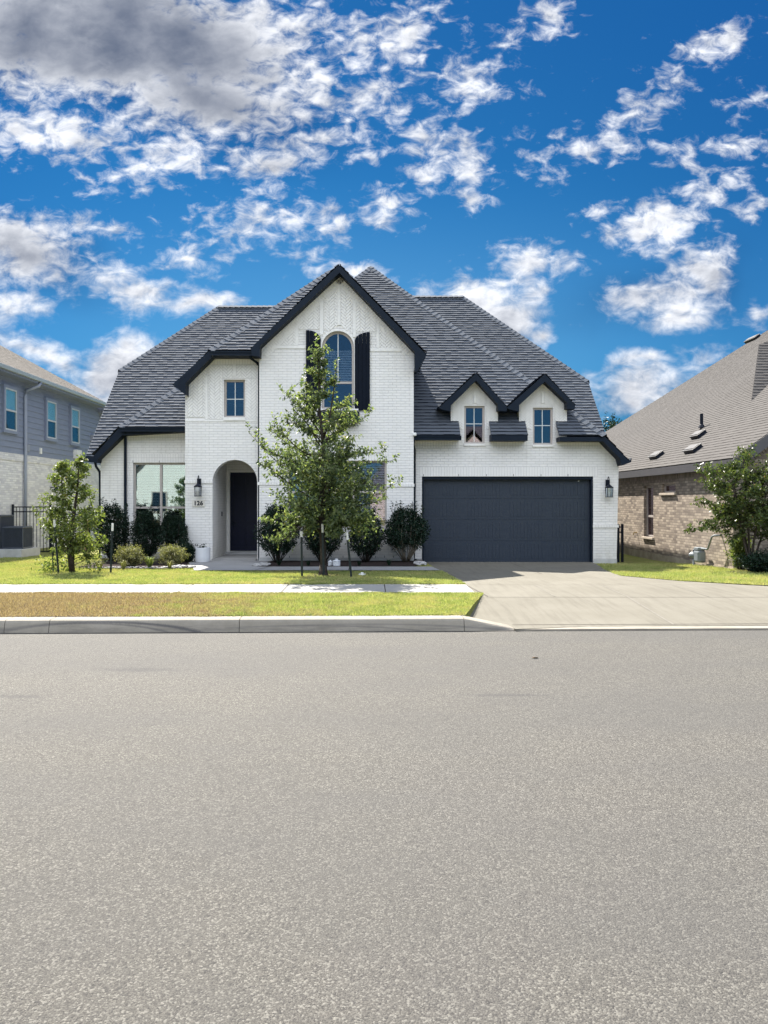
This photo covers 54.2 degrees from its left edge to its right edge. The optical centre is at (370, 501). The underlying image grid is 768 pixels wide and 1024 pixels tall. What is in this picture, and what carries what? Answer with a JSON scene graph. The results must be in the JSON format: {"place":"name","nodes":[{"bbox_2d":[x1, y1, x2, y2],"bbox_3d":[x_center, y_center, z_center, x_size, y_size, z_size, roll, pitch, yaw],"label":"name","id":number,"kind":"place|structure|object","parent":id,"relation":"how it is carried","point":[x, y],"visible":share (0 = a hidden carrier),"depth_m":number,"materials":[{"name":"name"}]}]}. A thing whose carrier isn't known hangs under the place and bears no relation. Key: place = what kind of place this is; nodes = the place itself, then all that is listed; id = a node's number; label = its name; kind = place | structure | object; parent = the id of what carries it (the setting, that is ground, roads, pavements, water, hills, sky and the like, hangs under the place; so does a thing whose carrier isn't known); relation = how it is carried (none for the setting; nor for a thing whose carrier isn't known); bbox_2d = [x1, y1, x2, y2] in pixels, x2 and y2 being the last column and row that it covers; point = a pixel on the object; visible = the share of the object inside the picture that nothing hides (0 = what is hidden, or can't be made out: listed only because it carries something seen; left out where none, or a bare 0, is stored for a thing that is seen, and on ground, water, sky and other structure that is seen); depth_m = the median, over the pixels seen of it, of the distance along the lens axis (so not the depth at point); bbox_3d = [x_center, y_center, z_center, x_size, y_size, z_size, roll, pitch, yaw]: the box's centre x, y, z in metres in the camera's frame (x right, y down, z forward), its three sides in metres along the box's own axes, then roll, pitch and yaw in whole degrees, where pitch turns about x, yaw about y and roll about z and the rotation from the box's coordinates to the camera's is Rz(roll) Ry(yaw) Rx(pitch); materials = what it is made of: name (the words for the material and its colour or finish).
{"place":"outdoors","nodes":[
{"label":"outdoors","id":0,"kind":"place"},
{"bbox_2d":[0,584,97,592],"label":"sidewalk","id":1,"kind":"structure","parent":0,"point":[22,588],"depth_m":13.42,"materials":[{"name":"concrete"}]},
{"bbox_2d":[15,541,98,560],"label":"lawn","id":2,"kind":"structure","parent":0,"point":[49,553],"depth_m":25.54,"materials":[{"name":"plant"}]},
{"bbox_2d":[0,547,39,557],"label":"concrete pad","id":3,"kind":"object","parent":2,"relation":"on","point":[18,553],"visible":0.33,"depth_m":22.63,"materials":[{"name":"grey concrete"}]},
{"bbox_2d":[0,515,13,548],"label":"air conditioner","id":4,"kind":"object","parent":3,"relation":"on","point":[6,520],"visible":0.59,"depth_m":23.18,"materials":[{"name":"grey metal"}]},
{"bbox_2d":[2,526,32,548],"bbox_3d":[-10.890,1.098,23.175,0.644,0.677,0.674,0,0,0],"label":"air conditioner","id":5,"kind":"object","parent":3,"relation":"on","point":[17,537],"visible":1,"depth_m":22.87,"materials":[{"name":"grey metal"}]},
{"bbox_2d":[12,504,50,551],"bbox_3d":[-11.568,1.030,25.650,1.238,1.881,0.064,0,0,-15],"label":"iron fence","id":6,"kind":"object","parent":2,"relation":"on","point":[19,507],"visible":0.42,"depth_m":25.66,"materials":[{"name":"black metal"}]},
{"bbox_2d":[0,554,108,567],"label":"grass","id":7,"kind":"structure","parent":2,"relation":"on","point":[8,562],"depth_m":20.62,"materials":[{"name":"green plant"}]},
{"bbox_2d":[51,509,90,551],"bbox_3d":[-10.353,1.076,25.950,1.279,1.788,0.064,0,0,-14],"label":"iron fence","id":8,"kind":"object","parent":2,"relation":"on","point":[89,530],"visible":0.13,"depth_m":25.98,"materials":[{"name":"black metal"}]},
{"bbox_2d":[63,558,192,568],"bbox_3d":[-6.150,1.628,19.900,3.700,0.084,4.400,0,0,0],"label":"planting bed","id":9,"kind":"object","parent":2,"relation":"on","point":[143,564],"visible":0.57,"depth_m":19.36,"materials":[{"name":"brown soil"}]},
{"bbox_2d":[91,497,131,560],"bbox_3d":[-7.182,0.762,21.021,1.077,1.805,1.114,0,0,40],"label":"dark shrub","id":10,"kind":"object","parent":9,"relation":"on","point":[119,521],"visible":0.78,"depth_m":20.85,"materials":[{"name":"green plant"}]},
{"bbox_2d":[112,544,145,566],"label":"round bush","id":11,"kind":"object","parent":9,"relation":"on","point":[129,555],"visible":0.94,"depth_m":18.38,"materials":[{"name":"green plant"}]},
{"bbox_2d":[88,566,178,568],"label":"pebbles","id":12,"kind":"object","parent":9,"relation":"on","point":[131,567],"visible":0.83,"depth_m":17.92,"materials":[{"name":"white stone"}]},
{"bbox_2d":[166,560,174,567],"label":"strappy plant","id":13,"kind":"object","parent":12,"relation":"on","point":[169,565],"visible":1,"depth_m":17.87,"materials":[{"name":"green plant"}]},
{"bbox_2d":[128,504,162,560],"bbox_3d":[-6.255,0.868,20.887,0.980,1.588,0.948,0,0,-19],"label":"dark shrub","id":14,"kind":"object","parent":9,"relation":"on","point":[148,527],"visible":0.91,"depth_m":20.77,"materials":[{"name":"green plant"}]},
{"bbox_2d":[145,556,153,566],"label":"strappy plant","id":15,"kind":"object","parent":9,"relation":"on","point":[149,561],"visible":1,"depth_m":17.96,"materials":[{"name":"green plant"}]},
{"bbox_2d":[153,510,188,549],"bbox_3d":[-5.493,0.916,20.878,1.055,1.493,1.090,0,0,41],"label":"dark shrub","id":16,"kind":"object","parent":9,"relation":"on","point":[171,526],"visible":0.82,"depth_m":20.70,"materials":[{"name":"green plant"}]},
{"bbox_2d":[155,543,191,565],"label":"round bush","id":17,"kind":"object","parent":9,"relation":"on","point":[175,555],"visible":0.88,"depth_m":18.59,"materials":[{"name":"green plant"}]},
{"bbox_2d":[163,565,195,567],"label":"white stones","id":18,"kind":"object","parent":9,"relation":"on","point":[181,566],"visible":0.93,"depth_m":18.04,"materials":[{"name":"white stone"}]},
{"bbox_2d":[178,539,195,562],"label":"bush","id":19,"kind":"object","parent":9,"relation":"on","point":[190,550],"visible":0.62,"depth_m":20.22,"materials":[{"name":"green plant"}]},
{"bbox_2d":[85,264,631,563],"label":"painted brick house","id":20,"kind":"structure","parent":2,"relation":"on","point":[487,426],"depth_m":21.54,"materials":[{"name":"white brick"}]},
{"bbox_2d":[134,463,184,533],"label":"window","id":21,"kind":"structure","parent":20,"relation":"in","point":[162,484],"depth_m":22.31,"materials":[{"name":"clear glass"}]},
{"bbox_2d":[223,380,244,419],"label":"window","id":22,"kind":"structure","parent":20,"relation":"in","point":[231,413],"depth_m":21.21,"materials":[{"name":"beige plastic"}]},
{"bbox_2d":[230,472,256,550],"bbox_3d":[-3.839,0.305,23.243,1.002,2.430,0.114,0,0,0],"label":"front door","id":23,"kind":"structure","parent":20,"relation":"in","point":[243,485],"depth_m":23.25,"materials":[{"name":"black paint"}]},
{"bbox_2d":[288,461,386,527],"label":"window","id":24,"kind":"structure","parent":20,"relation":"in","point":[380,470],"depth_m":21.07,"materials":[{"name":"glass"}]},
{"bbox_2d":[322,332,353,408],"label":"window","id":25,"kind":"structure","parent":20,"relation":"in","point":[342,345],"depth_m":22.30,"materials":[{"name":"glass"}]},
{"bbox_2d":[464,406,484,445],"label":"window","id":26,"kind":"structure","parent":20,"relation":"in","point":[473,415],"depth_m":22.80,"materials":[{"name":"glass"}]},
{"bbox_2d":[424,479,589,561],"bbox_3d":[3.910,0.515,21.588,4.883,2.430,0.064,0,0,0],"label":"garage door","id":27,"kind":"structure","parent":20,"relation":"in","point":[470,520],"depth_m":21.56,"materials":[{"name":"grey metal"}]},
{"bbox_2d":[532,408,553,446],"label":"window","id":28,"kind":"structure","parent":20,"relation":"in","point":[542,417],"depth_m":22.80,"materials":[{"name":"glass"}]},
{"bbox_2d":[75,584,193,592],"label":"sidewalk","id":29,"kind":"structure","parent":0,"point":[142,588],"depth_m":13.26,"materials":[{"name":"concrete"}]},
{"bbox_2d":[0,561,465,584],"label":"lawn","id":30,"kind":"structure","parent":0,"point":[427,565],"depth_m":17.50,"materials":[{"name":"plant"}]},
{"bbox_2d":[53,519,58,572],"bbox_3d":[-6.939,1.014,16.594,0.143,1.246,0.041,0,0,0],"label":"tree stake","id":31,"kind":"object","parent":30,"relation":"on","point":[56,547],"visible":0.93,"depth_m":16.60,"materials":[{"name":"green metal"}]},
{"bbox_2d":[30,452,108,573],"bbox_3d":[-6.731,0.270,16.853,1.905,2.768,1.471,0,0,0],"label":"young tree","id":32,"kind":"object","parent":30,"relation":"on","point":[70,543],"visible":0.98,"depth_m":16.73,"materials":[{"name":"green plant"}]},
{"bbox_2d":[110,523,113,572],"bbox_3d":[-5.753,1.058,16.694,0.090,1.160,0.041,0,0,0],"label":"tree stake","id":33,"kind":"object","parent":30,"relation":"on","point":[112,529],"visible":0.94,"depth_m":16.70,"materials":[{"name":"green metal"}]},
{"bbox_2d":[117,560,127,569],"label":"strappy plant","id":34,"kind":"object","parent":30,"relation":"on","point":[123,564],"visible":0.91,"depth_m":17.57,"materials":[{"name":"green plant"}]},
{"bbox_2d":[0,582,464,584],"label":"grass","id":35,"kind":"structure","parent":30,"relation":"on","point":[139,583],"depth_m":13.97,"materials":[{"name":"green plant"}]},
{"bbox_2d":[300,531,302,576],"bbox_3d":[-1.435,1.116,15.694,0.059,1.005,0.041,0,0,0],"label":"tree stake","id":36,"kind":"object","parent":30,"relation":"on","point":[301,536],"visible":0.94,"depth_m":15.70,"materials":[{"name":"green metal"}]},
{"bbox_2d":[268,560,422,565],"bbox_3d":[-0.630,1.618,19.935,4.220,0.054,2.830,0,0,0],"label":"planting bed","id":37,"kind":"object","parent":30,"relation":"on","point":[346,563],"visible":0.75,"depth_m":19.61,"materials":[{"name":"brown soil"}]},
{"bbox_2d":[253,499,299,562],"bbox_3d":[-2.479,0.738,20.124,1.329,1.821,1.287,0,0,0],"label":"dark shrub","id":38,"kind":"object","parent":37,"relation":"on","point":[268,527],"visible":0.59,"depth_m":19.90,"materials":[{"name":"green plant"}]},
{"bbox_2d":[303,507,343,561],"bbox_3d":[-1.312,0.803,20.201,1.197,1.694,1.236,0,0,-30],"label":"dark shrub","id":39,"kind":"object","parent":37,"relation":"on","point":[314,545],"visible":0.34,"depth_m":20.05,"materials":[{"name":"green plant"}]},
{"bbox_2d":[333,559,339,565],"bbox_3d":[-0.838,1.502,18.620,0.196,0.184,0.193,0,0,0],"label":"garden jar","id":40,"kind":"object","parent":37,"relation":"on","point":[336,562],"visible":1,"depth_m":18.54,"materials":[{"name":"white ceramic"}]},
{"bbox_2d":[348,505,384,561],"bbox_3d":[-0.095,0.866,20.198,1.107,1.566,1.143,0,0,-28],"label":"dark shrub","id":41,"kind":"object","parent":37,"relation":"on","point":[370,548],"visible":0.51,"depth_m":20.03,"materials":[{"name":"green plant"}]},
{"bbox_2d":[380,500,430,561],"bbox_3d":[0.952,0.802,20.264,1.394,1.702,1.394,0,0,0],"label":"dark shrub","id":42,"kind":"object","parent":37,"relation":"on","point":[416,529],"visible":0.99,"depth_m":20.06,"materials":[{"name":"green plant"}]},
{"bbox_2d":[413,560,426,565],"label":"white stones","id":43,"kind":"object","parent":37,"relation":"on","point":[418,562],"visible":0.99,"depth_m":19.39,"materials":[{"name":"white stone"}]},
{"bbox_2d":[346,532,351,576],"bbox_3d":[-0.437,1.117,15.494,0.143,0.998,0.041,0,0,0],"label":"tree stake","id":44,"kind":"object","parent":30,"relation":"on","point":[348,549],"visible":0.95,"depth_m":15.50,"materials":[{"name":"green metal"}]},
{"bbox_2d":[179,584,287,592],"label":"sidewalk","id":45,"kind":"structure","parent":0,"point":[259,588],"depth_m":13.26,"materials":[{"name":"concrete"}]},
{"bbox_2d":[0,591,483,616],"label":"verge","id":46,"kind":"structure","parent":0,"point":[469,612],"depth_m":10.61,"materials":[{"name":"plant"}]},
{"bbox_2d":[0,612,462,616],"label":"grass","id":47,"kind":"structure","parent":46,"relation":"on","point":[366,614],"depth_m":10.05,"materials":[{"name":"green plant"}]},
{"bbox_2d":[1,591,480,593],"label":"grass","id":48,"kind":"structure","parent":46,"relation":"on","point":[236,592],"depth_m":12.45,"materials":[{"name":"green plant"}]},
{"bbox_2d":[189,554,437,569],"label":"entry walk","id":49,"kind":"structure","parent":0,"point":[235,562],"depth_m":18.16,"materials":[{"name":"concrete"}]},
{"bbox_2d":[194,543,209,561],"bbox_3d":[-4.531,1.375,20.300,0.402,0.511,0.402,0,0,32],"label":"plant pot","id":50,"kind":"object","parent":49,"relation":"on","point":[202,553],"visible":1,"depth_m":20.14,"materials":[{"name":"white ceramic"}]},
{"bbox_2d":[251,562,270,565],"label":"white stones","id":51,"kind":"object","parent":49,"relation":"on","point":[261,564],"visible":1,"depth_m":18.71,"materials":[{"name":"white stone"}]},
{"bbox_2d":[283,584,384,592],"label":"sidewalk","id":52,"kind":"structure","parent":0,"point":[305,588],"depth_m":13.26,"materials":[{"name":"concrete"}]},
{"bbox_2d":[0,630,767,1023],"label":"road","id":53,"kind":"structure","parent":0,"point":[392,828],"depth_m":3.92,"materials":[{"name":"grey asphalt"}]},
{"bbox_2d":[0,617,12,632],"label":"kerb","id":54,"kind":"structure","parent":53,"relation":"on","point":[2,622],"depth_m":9.73,"materials":[{"name":"concrete"}]},
{"bbox_2d":[4,617,55,632],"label":"kerb","id":55,"kind":"structure","parent":53,"relation":"on","point":[27,624],"depth_m":9.73,"materials":[{"name":"concrete"}]},
{"bbox_2d":[49,616,241,632],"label":"kerb","id":56,"kind":"structure","parent":53,"relation":"on","point":[121,624],"depth_m":9.78,"materials":[{"name":"concrete"}]},
{"bbox_2d":[0,630,659,633],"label":"gutter seam","id":57,"kind":"object","parent":53,"relation":"on","point":[356,631],"depth_m":9.82,"materials":[{"name":"concrete"}]},
{"bbox_2d":[239,615,463,631],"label":"kerb","id":58,"kind":"structure","parent":53,"relation":"on","point":[348,623],"depth_m":9.85,"materials":[{"name":"concrete"}]},
{"bbox_2d":[461,615,514,630],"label":"kerb","id":59,"kind":"structure","parent":53,"relation":"on","point":[473,624],"depth_m":9.89,"materials":[{"name":"concrete"}]},
{"bbox_2d":[515,626,767,630],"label":"gutter lip","id":60,"kind":"object","parent":53,"relation":"on","point":[592,628],"visible":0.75,"depth_m":9.94,"materials":[{"name":"grey concrete"}]},
{"bbox_2d":[0,0,767,430],"label":"sky","id":61,"kind":"structure","parent":0,"point":[591,176],"materials":[{"name":"blue"}]},
{"bbox_2d":[385,584,473,592],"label":"sidewalk","id":62,"kind":"structure","parent":0,"point":[414,588],"depth_m":13.26,"materials":[{"name":"concrete"}]},
{"bbox_2d":[427,562,767,628],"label":"driveway","id":63,"kind":"structure","parent":0,"point":[581,597],"depth_m":12.12,"materials":[{"name":"concrete"}]},
{"bbox_2d":[602,585,672,623],"bbox_3d":[4.196,1.602,12.075,0.039,0.112,3.856,0,0,3],"label":"pavement joint","id":64,"kind":"object","parent":63,"relation":"on","point":[641,605],"visible":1,"depth_m":11.43,"materials":[{"name":"grey concrete"}]},
{"bbox_2d":[512,623,767,624],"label":"pavement joint","id":65,"kind":"object","parent":63,"relation":"on","point":[567,624],"visible":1,"depth_m":10.15,"materials":[{"name":"concrete"}]},
{"bbox_2d":[617,553,681,563],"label":"lawn","id":66,"kind":"structure","parent":0,"point":[628,559],"depth_m":23.75,"materials":[{"name":"plant"}]},
{"bbox_2d":[617,524,623,561],"bbox_3d":[7.519,1.385,22.600,0.189,1.431,0.064,0,0,0],"label":"iron fence","id":67,"kind":"object","parent":66,"relation":"on","point":[622,543],"visible":0.7,"depth_m":22.57,"materials":[{"name":"black metal"}]},
{"bbox_2d":[595,562,767,584],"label":"lawn","id":68,"kind":"structure","parent":0,"point":[697,579],"depth_m":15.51,"materials":[{"name":"plant"}]},
{"bbox_2d":[683,443,767,571],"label":"glossy tree","id":69,"kind":"object","parent":68,"relation":"on","point":[756,511],"visible":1,"depth_m":17.54,"materials":[{"name":"green plant"}]},
{"bbox_2d":[724,536,755,569],"bbox_3d":[9.026,1.211,18.305,0.729,0.934,0.775,0,0,0],"label":"green bush","id":70,"kind":"object","parent":68,"relation":"on","point":[738,549],"visible":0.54,"depth_m":18.22,"materials":[{"name":"green plant"}]},
{"bbox_2d":[732,547,767,572],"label":"bush","id":71,"kind":"object","parent":68,"relation":"on","point":[753,562],"visible":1,"depth_m":17.15,"materials":[{"name":"green plant"}]},
{"label":"ground","id":72,"kind":"structure","parent":0,"visible":0},
{"bbox_2d":[0,345,105,547],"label":"neighboring house","id":73,"kind":"structure","parent":72,"relation":"on","point":[49,420],"depth_m":27.61,"materials":[{"name":"grey wood"}]},
{"bbox_2d":[1,384,18,434],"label":"window","id":74,"kind":"structure","parent":73,"relation":"in","point":[10,394],"depth_m":25.25,"materials":[{"name":"blue glass"}]},
{"bbox_2d":[44,397,57,441],"bbox_3d":[-12.140,-3.100,28.529,0.110,1.600,1.020,0,0,0],"label":"window","id":75,"kind":"structure","parent":73,"relation":"in","point":[50,405],"depth_m":28.49,"materials":[{"name":"blue glass"}]},
{"bbox_2d":[68,405,80,446],"bbox_3d":[-12.140,-3.100,30.830,0.110,1.600,1.020,0,0,0],"label":"window","id":76,"kind":"structure","parent":73,"relation":"in","point":[74,416],"depth_m":30.80,"materials":[{"name":"blue glass"}]},
{"bbox_2d":[603,413,621,431],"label":"tree","id":77,"kind":"object","parent":72,"relation":"on","point":[610,423],"visible":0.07,"depth_m":62.52,"materials":[{"name":"green plant"}]},
{"bbox_2d":[605,330,767,584],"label":"brown brick house","id":78,"kind":"structure","parent":72,"relation":"on","point":[715,413],"depth_m":24.14,"materials":[{"name":"brick"}]},
{"bbox_2d":[641,486,653,539],"bbox_3d":[9.155,0.353,24.572,0.230,1.734,0.964,0,0,0],"label":"window","id":79,"kind":"structure","parent":78,"relation":"in","point":[649,489],"depth_m":24.82,"materials":[{"name":"glass"}]},
{"bbox_2d":[659,483,675,494],"bbox_3d":[9.155,-0.377,22.932,0.230,0.351,1.196,0,0,0],"label":"window","id":80,"kind":"structure","parent":78,"relation":"in","point":[669,489],"depth_m":23.07,"materials":[{"name":"beige plastic"}]},
{"bbox_2d":[689,535,721,564],"bbox_3d":[8.928,1.475,20.085,0.254,1.250,1.392,0,0,-6],"label":"gas meter","id":81,"kind":"object","parent":78,"relation":"attached to","point":[697,554],"visible":0.96,"depth_m":20.15,"materials":[{"name":"grey paint"}]},
{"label":"soil ring","id":82,"kind":"structure","parent":0,"visible":0},
{"bbox_2d":[321,524,324,575],"bbox_3d":[-0.993,1.043,15.794,0.077,1.154,0.041,0,0,0],"label":"tree stake","id":83,"kind":"object","parent":82,"relation":"on","point":[322,531],"visible":0.94,"depth_m":15.80,"materials":[{"name":"green metal"}]},
{"bbox_2d":[245,333,403,574],"bbox_3d":[-0.978,-0.975,16.036,3.376,5.237,2.705,0,0,0],"label":"young tree","id":84,"kind":"object","parent":82,"relation":"on","point":[328,512],"visible":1,"depth_m":15.73,"materials":[{"name":"green plant"}]}
]}

